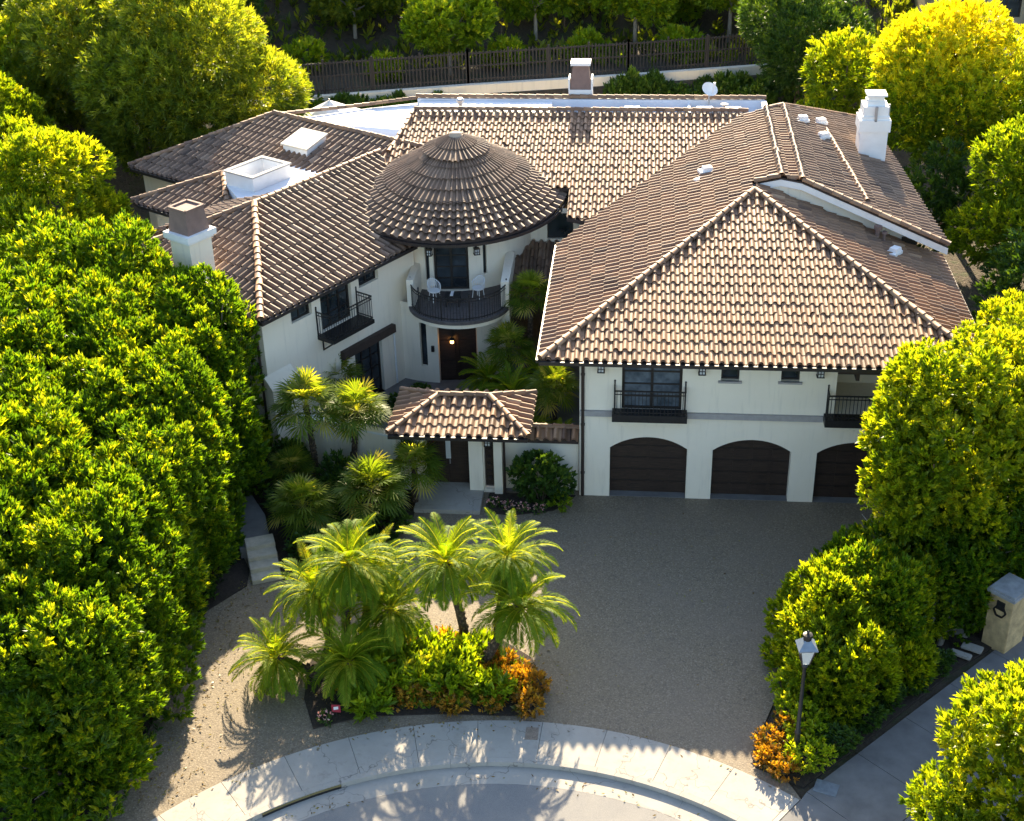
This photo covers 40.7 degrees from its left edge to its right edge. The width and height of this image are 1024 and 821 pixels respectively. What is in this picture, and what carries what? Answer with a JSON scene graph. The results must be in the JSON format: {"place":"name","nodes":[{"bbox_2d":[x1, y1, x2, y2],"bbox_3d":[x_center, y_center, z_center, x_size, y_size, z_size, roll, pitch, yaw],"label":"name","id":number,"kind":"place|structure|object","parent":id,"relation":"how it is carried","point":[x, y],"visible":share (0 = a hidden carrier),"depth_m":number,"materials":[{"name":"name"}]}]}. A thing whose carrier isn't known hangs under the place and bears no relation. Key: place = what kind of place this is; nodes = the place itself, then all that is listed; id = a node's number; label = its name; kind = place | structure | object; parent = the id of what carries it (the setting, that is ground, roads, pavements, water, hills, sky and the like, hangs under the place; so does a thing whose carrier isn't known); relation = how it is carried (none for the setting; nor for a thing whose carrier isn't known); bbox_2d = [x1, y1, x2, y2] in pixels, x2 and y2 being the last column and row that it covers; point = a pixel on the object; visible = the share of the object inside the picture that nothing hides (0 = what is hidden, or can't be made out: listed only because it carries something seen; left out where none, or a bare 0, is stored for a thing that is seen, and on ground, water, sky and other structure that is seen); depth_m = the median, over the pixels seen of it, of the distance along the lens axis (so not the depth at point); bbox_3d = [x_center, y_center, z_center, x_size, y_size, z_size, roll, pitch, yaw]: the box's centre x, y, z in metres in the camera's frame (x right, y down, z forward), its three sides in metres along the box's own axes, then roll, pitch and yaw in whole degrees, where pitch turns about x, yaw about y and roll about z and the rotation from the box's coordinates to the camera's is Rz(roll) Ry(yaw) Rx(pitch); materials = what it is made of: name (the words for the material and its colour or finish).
{"place":"outdoors","nodes":[
{"label":"outdoors","id":0,"kind":"place"},
{"bbox_2d":[302,345,579,491],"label":"courtyard paving","id":1,"kind":"structure","parent":0,"point":[452,385],"depth_m":57.55,"materials":[{"name":"grey stone"}]},
{"bbox_2d":[482,320,537,381],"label":"fan palm","id":2,"kind":"object","parent":1,"relation":"on","point":[507,333],"visible":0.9,"depth_m":55.10,"materials":[{"name":"green plant"}]},
{"bbox_2d":[501,268,548,382],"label":"fan palm","id":3,"kind":"object","parent":1,"relation":"on","point":[532,280],"visible":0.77,"depth_m":55.32,"materials":[{"name":"green plant"}]},
{"bbox_2d":[522,366,579,423],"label":"fan palm","id":4,"kind":"object","parent":1,"relation":"on","point":[553,374],"visible":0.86,"depth_m":52.41,"materials":[{"name":"green plant"}]},
{"bbox_2d":[151,720,799,820],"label":"sidewalk","id":5,"kind":"structure","parent":0,"point":[712,786],"depth_m":38.37,"materials":[{"name":"concrete"}]},
{"bbox_2d":[302,784,679,820],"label":"street","id":6,"kind":"structure","parent":0,"point":[492,802],"depth_m":37.22,"materials":[{"name":"grey asphalt"}]},
{"bbox_2d":[256,766,726,820],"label":"gutter","id":7,"kind":"object","parent":6,"relation":"on","point":[669,806],"visible":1,"depth_m":37.85,"materials":[{"name":"concrete"}]},
{"bbox_2d":[105,490,886,820],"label":"driveway","id":8,"kind":"structure","parent":0,"point":[625,642],"depth_m":43.12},
{"bbox_2d":[253,457,414,581],"bbox_3d":[-6.692,3.812,49.443,6.350,0.090,7.900,1,29,5],"label":"planting bed","id":9,"kind":"object","parent":8,"relation":"on","point":[278,539],"visible":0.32,"depth_m":49.01,"materials":[{"name":"brown soil"}]},
{"bbox_2d":[260,442,317,501],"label":"fan palm","id":10,"kind":"object","parent":9,"relation":"on","point":[290,457],"visible":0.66,"depth_m":50.00,"materials":[{"name":"green plant"}]},
{"bbox_2d":[264,472,339,543],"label":"fan palm","id":11,"kind":"object","parent":9,"relation":"on","point":[297,485],"visible":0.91,"depth_m":47.19,"materials":[{"name":"green plant"}]},
{"bbox_2d":[267,366,346,482],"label":"fan palm","id":12,"kind":"object","parent":9,"relation":"on","point":[305,387],"visible":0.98,"depth_m":49.27,"materials":[{"name":"green plant"}]},
{"bbox_2d":[318,377,392,458],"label":"fan palm","id":13,"kind":"object","parent":9,"relation":"on","point":[356,391],"visible":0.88,"depth_m":49.50,"materials":[{"name":"green plant"}]},
{"bbox_2d":[328,448,411,529],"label":"fan palm","id":14,"kind":"object","parent":9,"relation":"on","point":[360,469],"visible":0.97,"depth_m":47.49,"materials":[{"name":"green plant"}]},
{"bbox_2d":[384,440,449,505],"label":"fan palm","id":15,"kind":"object","parent":9,"relation":"on","point":[408,450],"visible":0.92,"depth_m":48.83,"materials":[{"name":"green plant"}]},
{"bbox_2d":[304,631,542,728],"bbox_3d":[-2.650,8.022,41.758,7.120,0.090,4.175,-3,29,-2],"label":"planting bed","id":16,"kind":"object","parent":8,"relation":"on","point":[313,701],"visible":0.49,"depth_m":40.42,"materials":[{"name":"brown soil"}]},
{"bbox_2d":[227,612,321,703],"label":"feathery palm","id":17,"kind":"object","parent":16,"relation":"on","point":[284,666],"visible":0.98,"depth_m":40.85,"materials":[{"name":"green plant"}]},
{"bbox_2d":[262,538,364,644],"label":"feathery palm","id":18,"kind":"object","parent":16,"relation":"on","point":[313,610],"visible":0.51,"depth_m":41.84,"materials":[{"name":"green plant"}]},
{"bbox_2d":[293,512,398,642],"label":"feathery palm","id":19,"kind":"object","parent":16,"relation":"on","point":[343,552],"visible":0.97,"depth_m":40.89,"materials":[{"name":"green plant"}]},
{"bbox_2d":[299,618,393,708],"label":"feathery palm","id":20,"kind":"object","parent":16,"relation":"on","point":[350,666],"visible":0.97,"depth_m":40.29,"materials":[{"name":"green plant"}]},
{"bbox_2d":[340,676,397,723],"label":"leafy clump","id":21,"kind":"object","parent":16,"relation":"on","point":[361,704],"visible":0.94,"depth_m":39.93,"materials":[{"name":"green plant"}]},
{"bbox_2d":[337,559,436,655],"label":"feathery palm","id":22,"kind":"object","parent":16,"relation":"on","point":[393,618],"visible":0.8,"depth_m":41.38,"materials":[{"name":"green plant"}]},
{"bbox_2d":[390,512,498,634],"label":"feathery palm","id":23,"kind":"object","parent":16,"relation":"on","point":[446,548],"visible":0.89,"depth_m":41.15,"materials":[{"name":"green plant"}]},
{"bbox_2d":[421,656,476,704],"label":"leafy clump","id":24,"kind":"object","parent":16,"relation":"on","point":[452,679],"visible":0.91,"depth_m":40.37,"materials":[{"name":"green plant"}]},
{"bbox_2d":[456,507,562,651],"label":"feathery palm","id":25,"kind":"object","parent":16,"relation":"on","point":[504,551],"visible":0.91,"depth_m":40.71,"materials":[{"name":"green plant"}]},
{"bbox_2d":[459,559,579,666],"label":"feathery palm","id":26,"kind":"object","parent":16,"relation":"on","point":[533,618],"visible":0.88,"depth_m":40.36,"materials":[{"name":"green plant"}]},
{"bbox_2d":[414,482,483,514],"bbox_3d":[-2.240,3.128,50.316,2.380,0.210,2.100,1,29,5],"label":"entrance landing","id":27,"kind":"object","parent":8,"relation":"on","point":[456,498],"visible":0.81,"depth_m":49.91,"materials":[{"name":"concrete"}]},
{"bbox_2d":[484,492,575,515],"bbox_3d":[0.658,3.425,49.796,3.200,0.090,1.440,1,29,5],"label":"planting bed","id":28,"kind":"object","parent":8,"relation":"on","point":[514,498],"visible":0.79,"depth_m":49.80,"materials":[{"name":"brown soil"}]},
{"bbox_2d":[505,449,577,506],"bbox_3d":[1.038,2.397,49.389,2.648,2.363,1.969,1,29,5],"label":"green shrub","id":29,"kind":"object","parent":28,"relation":"on","point":[548,468],"visible":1,"depth_m":49.04,"materials":[{"name":"green plant"}]},
{"bbox_2d":[10,0,1023,798],"bbox_3d":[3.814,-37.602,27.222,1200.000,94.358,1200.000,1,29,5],"label":"ground","id":30,"kind":"structure","parent":0,"point":[966,276],"depth_m":87.81,"materials":[{"name":"soil"}]},
{"bbox_2d":[0,71,57,206],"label":"leafy tree","id":31,"kind":"object","parent":30,"relation":"on","point":[12,92],"visible":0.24,"depth_m":66.94,"materials":[{"name":"green plant"}]},
{"bbox_2d":[0,191,83,258],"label":"leafy tree","id":32,"kind":"object","parent":30,"relation":"on","point":[11,202],"visible":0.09,"depth_m":57.24,"materials":[{"name":"green plant"}]},
{"bbox_2d":[0,124,133,247],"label":"leafy tree","id":33,"kind":"object","parent":30,"relation":"on","point":[69,177],"visible":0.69,"depth_m":59.71,"materials":[{"name":"green plant"}]},
{"bbox_2d":[0,0,173,158],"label":"olive tree","id":34,"kind":"object","parent":30,"relation":"on","point":[67,30],"visible":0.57,"depth_m":73.14,"materials":[{"name":"green plant"}]},
{"bbox_2d":[0,549,249,820],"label":"planting bed","id":35,"kind":"object","parent":30,"relation":"on","point":[231,584],"visible":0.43,"depth_m":45.80,"materials":[{"name":"brown soil"}]},
{"bbox_2d":[0,485,43,594],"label":"hedge tree","id":36,"kind":"object","parent":35,"relation":"on","point":[9,545],"visible":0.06,"depth_m":36.16,"materials":[{"name":"green plant"}]},
{"bbox_2d":[0,347,67,411],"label":"hedge tree","id":37,"kind":"object","parent":35,"relation":"on","point":[18,377],"visible":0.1,"depth_m":42.48,"materials":[{"name":"green plant"}]},
{"bbox_2d":[0,258,72,338],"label":"hedge tree","id":38,"kind":"object","parent":35,"relation":"on","point":[46,288],"visible":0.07,"depth_m":47.78,"materials":[{"name":"green plant"}]},
{"bbox_2d":[0,446,73,560],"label":"hedge tree","id":39,"kind":"object","parent":35,"relation":"on","point":[20,492],"visible":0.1,"depth_m":38.17,"materials":[{"name":"green plant"}]},
{"bbox_2d":[0,392,102,521],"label":"hedge tree","id":40,"kind":"object","parent":35,"relation":"on","point":[77,456],"visible":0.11,"depth_m":40.02,"materials":[{"name":"green plant"}]},
{"bbox_2d":[0,206,111,285],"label":"hedge tree","id":41,"kind":"object","parent":35,"relation":"on","point":[61,249],"visible":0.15,"depth_m":50.54,"materials":[{"name":"green plant"}]},
{"bbox_2d":[3,375,117,477],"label":"hedge tree","id":42,"kind":"object","parent":35,"relation":"on","point":[53,391],"visible":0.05,"depth_m":41.80,"materials":[{"name":"green plant"}]},
{"bbox_2d":[0,290,132,377],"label":"hedge tree","id":43,"kind":"object","parent":35,"relation":"on","point":[47,329],"visible":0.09,"depth_m":45.83,"materials":[{"name":"green plant"}]},
{"bbox_2d":[0,578,151,820],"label":"hedge tree","id":44,"kind":"object","parent":35,"relation":"on","point":[84,674],"visible":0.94,"depth_m":34.60,"materials":[{"name":"green plant"}]},
{"bbox_2d":[37,259,130,333],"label":"hedge tree","id":45,"kind":"object","parent":35,"relation":"on","point":[92,288],"visible":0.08,"depth_m":47.81,"materials":[{"name":"green plant"}]},
{"bbox_2d":[0,551,169,809],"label":"hedge tree","id":46,"kind":"object","parent":35,"relation":"on","point":[29,581],"visible":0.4,"depth_m":35.80,"materials":[{"name":"green plant"}]},
{"bbox_2d":[47,328,147,399],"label":"hedge tree","id":47,"kind":"object","parent":35,"relation":"on","point":[115,349],"visible":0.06,"depth_m":45.02,"materials":[{"name":"green plant"}]},
{"bbox_2d":[13,482,195,728],"bbox_3d":[-11.487,5.718,38.352,4.545,8.004,4.564,1,29,5],"label":"hedge tree","id":48,"kind":"object","parent":35,"relation":"on","point":[54,526],"visible":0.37,"depth_m":37.15,"materials":[{"name":"green plant"}]},
{"bbox_2d":[47,350,165,497],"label":"hedge tree","id":49,"kind":"object","parent":35,"relation":"on","point":[116,379],"visible":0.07,"depth_m":43.48,"materials":[{"name":"green plant"}]},
{"bbox_2d":[66,300,160,368],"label":"hedge tree","id":50,"kind":"object","parent":35,"relation":"on","point":[135,332],"visible":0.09,"depth_m":46.38,"materials":[{"name":"green plant"}]},
{"bbox_2d":[73,208,172,305],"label":"hedge tree","id":51,"kind":"object","parent":35,"relation":"on","point":[132,248],"visible":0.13,"depth_m":50.98,"materials":[{"name":"green plant"}]},
{"bbox_2d":[46,461,205,695],"bbox_3d":[-11.485,5.005,39.904,4.682,7.720,4.550,1,29,5],"label":"hedge tree","id":52,"kind":"object","parent":35,"relation":"on","point":[114,494],"visible":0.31,"depth_m":39.23,"materials":[{"name":"green plant"}]},
{"bbox_2d":[62,440,211,651],"bbox_3d":[-11.497,4.371,41.328,4.399,7.419,4.485,1,29,5],"label":"hedge tree","id":53,"kind":"object","parent":35,"relation":"on","point":[162,488],"visible":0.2,"depth_m":40.60,"materials":[{"name":"green plant"}]},
{"bbox_2d":[99,272,195,353],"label":"hedge tree","id":54,"kind":"object","parent":35,"relation":"on","point":[140,301],"visible":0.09,"depth_m":48.10,"materials":[{"name":"green plant"}]},
{"bbox_2d":[91,404,229,600],"bbox_3d":[-11.288,3.257,43.287,4.779,7.444,4.596,1,29,5],"label":"hedge tree","id":55,"kind":"object","parent":35,"relation":"on","point":[203,497],"visible":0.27,"depth_m":42.23,"materials":[{"name":"green plant"}]},
{"bbox_2d":[109,371,239,599],"bbox_3d":[-11.083,2.401,44.588,4.242,7.655,4.365,-14,32,-21],"label":"hedge tree","id":56,"kind":"object","parent":35,"relation":"on","point":[210,426],"visible":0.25,"depth_m":43.76,"materials":[{"name":"green plant"}]},
{"bbox_2d":[122,329,247,559],"bbox_3d":[-11.096,1.229,46.202,4.399,8.134,4.417,24,38,37],"label":"hedge tree","id":57,"kind":"object","parent":35,"relation":"on","point":[198,374],"visible":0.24,"depth_m":44.96,"materials":[{"name":"green plant"}]},
{"bbox_2d":[141,324,272,510],"bbox_3d":[-11.063,0.630,47.910,5.058,7.492,4.896,-16,32,-24],"label":"hedge tree","id":58,"kind":"object","parent":35,"relation":"on","point":[246,441],"visible":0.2,"depth_m":47.57,"materials":[{"name":"green plant"}]},
{"bbox_2d":[152,307,264,496],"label":"hedge tree","id":59,"kind":"object","parent":35,"relation":"on","point":[221,340],"visible":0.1,"depth_m":47.73,"materials":[{"name":"green plant"}]},
{"bbox_2d":[147,261,280,455],"bbox_3d":[-11.179,-1.370,50.670,4.849,8.312,5.042,2,30,7],"label":"hedge tree","id":60,"kind":"object","parent":35,"relation":"on","point":[216,295],"visible":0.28,"depth_m":49.28,"materials":[{"name":"green plant"}]},
{"bbox_2d":[66,0,313,179],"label":"olive tree","id":61,"kind":"object","parent":30,"relation":"on","point":[206,34],"visible":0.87,"depth_m":69.42,"materials":[{"name":"green plant"}]},
{"bbox_2d":[244,534,280,584],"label":"garden steps","id":62,"kind":"structure","parent":30,"relation":"on","point":[262,556],"depth_m":46.65,"materials":[{"name":"stone"}]},
{"bbox_2d":[299,412,397,479],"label":"garden wall","id":63,"kind":"structure","parent":30,"relation":"on","point":[373,440],"depth_m":50.99,"materials":[{"name":"paint"}]},
{"bbox_2d":[303,0,405,38],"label":"lollipop tree","id":64,"kind":"object","parent":30,"relation":"on","point":[338,10],"visible":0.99,"depth_m":88.95,"materials":[{"name":"green plant"}]},
{"bbox_2d":[398,0,499,75],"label":"lollipop tree","id":65,"kind":"object","parent":30,"relation":"on","point":[424,24],"visible":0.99,"depth_m":83.40,"materials":[{"name":"green plant"}]},
{"bbox_2d":[133,64,768,130],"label":"retaining wall","id":66,"kind":"structure","parent":30,"relation":"on","point":[548,83],"depth_m":82.90,"materials":[{"name":"paint"}]},
{"bbox_2d":[385,386,537,493],"bbox_3d":[-1.748,1.081,50.553,5.192,3.524,3.455,1,29,5],"label":"gatehouse","id":67,"kind":"object","parent":30,"relation":"on","point":[465,428],"visible":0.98,"depth_m":49.75,"materials":[{"name":"tile"}]},
{"bbox_2d":[427,440,469,482],"bbox_3d":[-2.314,1.626,50.399,1.540,2.310,0.140,1,29,5],"label":"entrance door","id":68,"kind":"structure","parent":67,"relation":"in","point":[455,454],"depth_m":50.46,"materials":[{"name":"brown wood"}]},
{"bbox_2d":[233,33,784,97],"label":"picket fence","id":69,"kind":"object","parent":30,"relation":"on","point":[548,61],"visible":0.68,"depth_m":82.75,"materials":[{"name":"brown wood"}]},
{"bbox_2d":[54,0,1002,77],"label":"hillside scrub","id":70,"kind":"object","parent":30,"relation":"on","point":[888,14],"visible":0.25,"depth_m":90.38,"materials":[{"name":"green plant"}]},
{"bbox_2d":[492,0,584,39],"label":"lollipop tree","id":71,"kind":"object","parent":30,"relation":"on","point":[521,10],"visible":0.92,"depth_m":88.94,"materials":[{"name":"green plant"}]},
{"bbox_2d":[505,422,578,489],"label":"garden wall","id":72,"kind":"structure","parent":30,"relation":"on","point":[562,439],"depth_m":49.75,"materials":[{"name":"paint"}]},
{"bbox_2d":[127,58,979,503],"bbox_3d":[-0.869,-6.688,57.442,35.876,10.290,23.447,1,29,5],"label":"villa","id":73,"kind":"object","parent":30,"relation":"on","point":[747,296],"visible":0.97,"depth_m":53.77,"materials":[{"name":"paint"}]},
{"bbox_2d":[433,247,468,288],"bbox_3d":[-2.497,-5.931,56.935,1.407,1.994,0.143,0,29,2],"label":"balcony door","id":74,"kind":"structure","parent":73,"relation":"in","point":[451,268],"depth_m":56.99,"materials":[{"name":"black glass"}]},
{"bbox_2d":[439,328,477,379],"bbox_3d":[-2.246,-2.575,57.565,1.538,2.940,0.176,-2,29,-1],"label":"front door","id":75,"kind":"structure","parent":73,"relation":"in","point":[464,344],"depth_m":57.58,"materials":[{"name":"brown wood"}]},
{"bbox_2d":[609,437,686,491],"bbox_3d":[4.898,1.861,49.767,2.740,2.497,0.022,1,29,5],"label":"garage door","id":76,"kind":"structure","parent":73,"relation":"in","point":[642,463],"depth_m":49.83,"materials":[{"name":"brown wood"}]},
{"bbox_2d":[622,367,682,408],"bbox_3d":[4.865,-0.938,47.997,2.074,1.944,0.080,1,29,5],"label":"window","id":77,"kind":"structure","parent":73,"relation":"in","point":[633,379],"depth_m":48.04,"materials":[{"name":"black glass"}]},
{"bbox_2d":[710,440,789,494],"bbox_3d":[8.514,1.953,49.437,2.740,2.497,0.022,1,29,5],"label":"garage door","id":78,"kind":"structure","parent":73,"relation":"in","point":[756,467],"depth_m":49.50,"materials":[{"name":"brown wood"}]},
{"bbox_2d":[813,443,873,497],"bbox_3d":[12.129,2.045,49.107,2.740,2.497,0.022,1,29,5],"label":"garage door","id":79,"kind":"structure","parent":73,"relation":"in","point":[835,473],"depth_m":49.23,"materials":[{"name":"brown wood"}]},
{"bbox_2d":[587,0,681,48],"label":"lollipop tree","id":80,"kind":"object","parent":30,"relation":"on","point":[643,11],"visible":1,"depth_m":88.01,"materials":[{"name":"green plant"}]},
{"bbox_2d":[733,0,876,103],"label":"tree","id":81,"kind":"object","parent":30,"relation":"on","point":[794,19],"visible":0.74,"depth_m":77.96,"materials":[{"name":"green plant"}]},
{"bbox_2d":[796,25,901,114],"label":"leafy tree","id":82,"kind":"object","parent":30,"relation":"on","point":[842,68],"visible":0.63,"depth_m":71.91,"materials":[{"name":"green plant"}]},
{"bbox_2d":[751,622,991,788],"bbox_3d":[11.483,7.101,42.752,14.314,0.090,4.890,-23,36,-33],"label":"planting bed","id":83,"kind":"object","parent":30,"relation":"on","point":[806,779],"visible":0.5,"depth_m":39.86,"materials":[{"name":"brown soil"}]},
{"bbox_2d":[783,732,837,774],"bbox_3d":[8.171,9.417,37.882,1.524,1.112,1.287,-6,30,-7],"label":"lime mound","id":84,"kind":"object","parent":83,"relation":"on","point":[812,761],"visible":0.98,"depth_m":37.72,"materials":[{"name":"green plant"}]},
{"bbox_2d":[758,552,883,673],"bbox_3d":[9.269,6.052,41.043,3.742,3.971,3.709,1,29,5],"label":"hedge bush","id":85,"kind":"object","parent":83,"relation":"on","point":[792,602],"visible":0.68,"depth_m":40.35,"materials":[{"name":"green plant"}]},
{"bbox_2d":[780,606,903,731],"bbox_3d":[9.500,7.168,39.754,3.569,3.177,3.674,1,29,5],"label":"hedge bush","id":86,"kind":"object","parent":83,"relation":"on","point":[868,670],"visible":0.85,"depth_m":38.99,"materials":[{"name":"green plant"}]},
{"bbox_2d":[810,516,913,613],"bbox_3d":[10.972,5.079,42.912,3.722,3.742,3.628,1,29,5],"label":"hedge bush","id":87,"kind":"object","parent":83,"relation":"on","point":[840,538],"visible":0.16,"depth_m":42.50,"materials":[{"name":"green plant"}]},
{"bbox_2d":[812,534,929,680],"bbox_3d":[10.654,5.796,41.422,3.872,3.897,3.914,1,29,5],"label":"hedge bush","id":88,"kind":"object","parent":83,"relation":"on","point":[892,600],"visible":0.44,"depth_m":40.43,"materials":[{"name":"green plant"}]},
{"bbox_2d":[854,530,950,639],"bbox_3d":[11.706,5.530,42.379,3.488,3.365,3.623,1,29,5],"label":"hedge bush","id":89,"kind":"object","parent":83,"relation":"on","point":[932,597],"visible":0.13,"depth_m":41.53,"materials":[{"name":"green plant"}]},
{"bbox_2d":[884,614,940,695],"bbox_3d":[11.358,7.095,41.072,2.743,1.930,3.015,1,29,5],"label":"hedge bush","id":90,"kind":"object","parent":83,"relation":"on","point":[927,649],"visible":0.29,"depth_m":40.31,"materials":[{"name":"green plant"}]},
{"bbox_2d":[855,319,1023,645],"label":"driveway tree","id":91,"kind":"object","parent":83,"relation":"on","point":[919,386],"visible":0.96,"depth_m":41.06,"materials":[{"name":"green plant"}]},
{"bbox_2d":[900,520,1012,646],"bbox_3d":[13.651,4.847,42.954,4.092,3.943,4.116,1,29,5],"label":"hedge bush","id":92,"kind":"object","parent":83,"relation":"on","point":[970,597],"visible":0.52,"depth_m":41.80,"materials":[{"name":"green plant"}]},
{"bbox_2d":[896,428,1023,604],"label":"driveway tree","id":93,"kind":"object","parent":83,"relation":"on","point":[1013,541],"visible":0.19,"depth_m":41.80,"materials":[{"name":"green plant"}]},
{"bbox_2d":[981,572,1023,653],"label":"stone pillar","id":94,"kind":"structure","parent":83,"relation":"on","point":[1003,630],"depth_m":41.68,"materials":[{"name":"stone"}]},
{"bbox_2d":[858,0,1023,224],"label":"yellow tree","id":95,"kind":"object","parent":30,"relation":"on","point":[962,36],"visible":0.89,"depth_m":66.10,"materials":[{"name":"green plant"}]},
{"bbox_2d":[903,135,997,254],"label":"dark tree","id":96,"kind":"object","parent":30,"relation":"on","point":[946,197],"visible":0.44,"depth_m":63.69,"materials":[{"name":"green plant"}]},
{"bbox_2d":[897,658,1023,820],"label":"street tree","id":97,"kind":"object","parent":30,"relation":"on","point":[996,728],"visible":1,"depth_m":32.80,"materials":[{"name":"green plant"}]},
{"bbox_2d":[942,111,1023,303],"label":"leafy tree","id":98,"kind":"object","parent":30,"relation":"on","point":[999,206],"visible":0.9,"depth_m":59.19,"materials":[{"name":"green plant"}]},
{"bbox_2d":[951,288,1023,499],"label":"driveway tree","id":99,"kind":"object","parent":30,"relation":"on","point":[1004,310],"visible":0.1,"depth_m":45.02,"materials":[{"name":"green plant"}]},
{"bbox_2d":[968,226,1023,335],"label":"dark tree","id":100,"kind":"object","parent":30,"relation":"on","point":[1008,277],"visible":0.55,"depth_m":56.25,"materials":[{"name":"green plant"}]},
{"bbox_2d":[780,637,1023,820],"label":"concrete walkway","id":101,"kind":"structure","parent":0,"point":[871,779],"depth_m":37.88,"materials":[{"name":"grey concrete"}]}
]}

